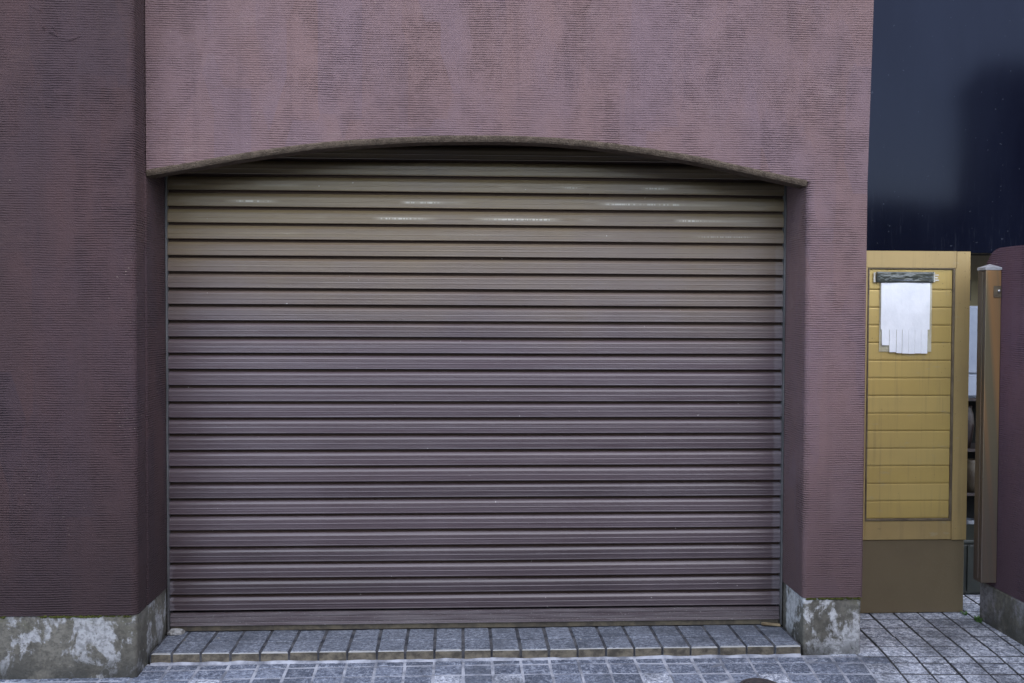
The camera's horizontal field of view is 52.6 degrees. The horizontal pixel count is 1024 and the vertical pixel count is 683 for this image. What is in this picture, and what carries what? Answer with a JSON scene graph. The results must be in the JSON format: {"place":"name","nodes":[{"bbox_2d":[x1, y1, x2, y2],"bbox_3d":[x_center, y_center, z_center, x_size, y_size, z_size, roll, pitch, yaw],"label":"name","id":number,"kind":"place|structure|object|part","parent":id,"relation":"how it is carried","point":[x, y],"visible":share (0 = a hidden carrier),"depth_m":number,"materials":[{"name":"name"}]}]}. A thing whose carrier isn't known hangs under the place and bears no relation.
{"place":"outdoors","nodes":[
{"label":"outdoors","id":0,"kind":"place"},
{"bbox_2d":[0,655,890,682],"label":"street pavement","id":1,"kind":"structure","parent":0,"point":[831,672],"depth_m":4.58,"materials":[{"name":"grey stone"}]},
{"bbox_2d":[150,654,800,665],"bbox_3d":[-0.142,1.442,4.696,2.949,0.015,0.017,0,2,-3],"label":"step mortar fillet","id":2,"kind":"object","parent":1,"relation":"on","point":[473,659],"visible":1,"depth_m":4.69,"materials":[{"name":"concrete"}]},
{"bbox_2d":[740,678,775,682],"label":"valve cover","id":3,"kind":"object","parent":1,"relation":"in","point":[755,680],"visible":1,"depth_m":4.47,"materials":[{"name":"metal"}]},
{"bbox_2d":[190,594,1023,682],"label":"gate pavement","id":4,"kind":"structure","parent":0,"point":[910,667],"depth_m":4.84,"materials":[{"name":"stone"}]},
{"bbox_2d":[860,251,970,612],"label":"side gate","id":5,"kind":"structure","parent":4,"relation":"on","point":[915,490],"depth_m":5.43,"materials":[{"name":"yellow wood"}]},
{"bbox_2d":[874,272,938,353],"bbox_3d":[2.052,-0.149,5.395,0.348,0.426,0.014,0,2,-3],"label":"paper notice","id":6,"kind":"object","parent":5,"relation":"attached to","point":[905,321],"visible":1,"depth_m":5.39,"materials":[{"name":"white paper"}]},
{"bbox_2d":[963,524,979,593],"bbox_3d":[2.689,1.260,6.022,0.580,0.308,0.440,0,2,-3],"label":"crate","id":7,"kind":"object","parent":4,"relation":"on","point":[971,585],"visible":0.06,"depth_m":5.81,"materials":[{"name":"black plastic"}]},
{"bbox_2d":[974,615,982,622],"bbox_3d":[2.388,1.425,5.319,0.064,0.031,0.068,0,2,-3],"label":"weed","id":8,"kind":"object","parent":4,"relation":"on","point":[978,619],"visible":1,"depth_m":5.30,"materials":[{"name":"green plant"}]},
{"bbox_2d":[860,595,1023,682],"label":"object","id":9,"kind":"structure","parent":0,"point":[937,651],"depth_m":4.87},
{"bbox_2d":[948,398,975,518],"bbox_3d":[2.909,0.874,6.481,0.605,1.063,0.325,0,2,-3],"label":"storage rack","id":10,"kind":"object","parent":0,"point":[970,496],"depth_m":6.63,"materials":[{"name":"metal"}]},
{"bbox_2d":[949,306,977,397],"bbox_3d":[2.919,0.060,6.459,0.600,0.563,0.284,0,2,-3],"label":"white cabinet","id":11,"kind":"object","parent":10,"relation":"on","point":[972,352],"visible":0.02,"depth_m":6.31,"materials":[{"name":"blue metal"}]},
{"bbox_3d":[2.926,-0.005,6.322,0.570,0.395,0.013,0,2,-3],"label":"door","id":12,"kind":"part","parent":11,"relation":"part of","materials":[{"name":"white metal"}]},
{"bbox_2d":[966,518,973,523],"bbox_3d":[2.810,1.165,6.386,0.120,0.140,0.118,0,2,-3],"label":"pot","id":13,"kind":"object","parent":10,"relation":"on","point":[969,520],"visible":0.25,"depth_m":6.34,"materials":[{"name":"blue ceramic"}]},
{"bbox_2d":[967,458,974,492],"bbox_3d":[2.822,0.825,6.367,0.110,0.200,0.108,0,2,-3],"label":"pot","id":14,"kind":"object","parent":10,"relation":"on","point":[970,475],"visible":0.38,"depth_m":6.33,"materials":[{"name":"beige ceramic"}]},
{"bbox_2d":[968,405,973,447],"bbox_3d":[2.797,0.524,6.388,0.100,0.260,0.098,0,2,-3],"label":"pot","id":15,"kind":"object","parent":10,"relation":"on","point":[970,423],"visible":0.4,"depth_m":6.35,"materials":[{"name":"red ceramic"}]},
{"bbox_3d":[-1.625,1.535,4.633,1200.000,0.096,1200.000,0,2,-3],"label":"ground","id":16,"kind":"structure","parent":0,"visible":0},
{"bbox_2d":[0,0,873,679],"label":"garage building","id":17,"kind":"structure","parent":16,"relation":"on","point":[354,314],"depth_m":4.91,"materials":[{"name":"paint"}]},
{"bbox_2d":[150,624,800,663],"bbox_3d":[-0.152,1.433,4.889,2.961,0.074,0.357,0,2,-3],"label":"step mortar","id":18,"kind":"object","parent":16,"relation":"on","point":[518,639],"visible":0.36,"depth_m":4.86,"materials":[{"name":"grey concrete"}]},
{"bbox_2d":[151,625,800,662],"bbox_3d":[-0.150,1.422,4.861,2.948,0.063,0.328,0,2,-3],"label":"paved step","id":19,"kind":"object","parent":18,"relation":"on","point":[477,643],"visible":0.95,"depth_m":4.78,"materials":[{"name":"grey stone"}]},
{"bbox_2d":[167,628,184,635],"bbox_3d":[-1.590,1.372,4.902,0.080,0.028,0.044,0,2,-3],"label":"stone","id":20,"kind":"object","parent":19,"relation":"on","point":[174,631],"visible":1,"depth_m":4.89,"materials":[{"name":"white stone"}]},
{"bbox_2d":[761,622,780,626],"bbox_3d":[1.266,1.384,5.068,0.094,0.015,0.032,0,2,3],"label":"wood offcut","id":21,"kind":"object","parent":19,"relation":"on","point":[770,624],"visible":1,"depth_m":5.05,"materials":[{"name":"beige wood"}]},
{"bbox_2d":[867,0,1023,305],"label":"neighbour house","id":22,"kind":"structure","parent":16,"relation":"on","point":[946,154],"depth_m":6.02,"materials":[{"name":"metal"}]},
{"bbox_2d":[980,245,1023,645],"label":"garden wall","id":23,"kind":"structure","parent":16,"relation":"on","point":[1002,604],"depth_m":5.05,"materials":[{"name":"paint"}]},
{"bbox_2d":[973,264,1001,582],"bbox_3d":[2.382,0.410,5.188,0.084,1.594,0.098,0,2,-3],"label":"gate post","id":24,"kind":"object","parent":23,"relation":"attached to","point":[987,421],"visible":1,"depth_m":5.16,"materials":[{"name":"brown wood"}]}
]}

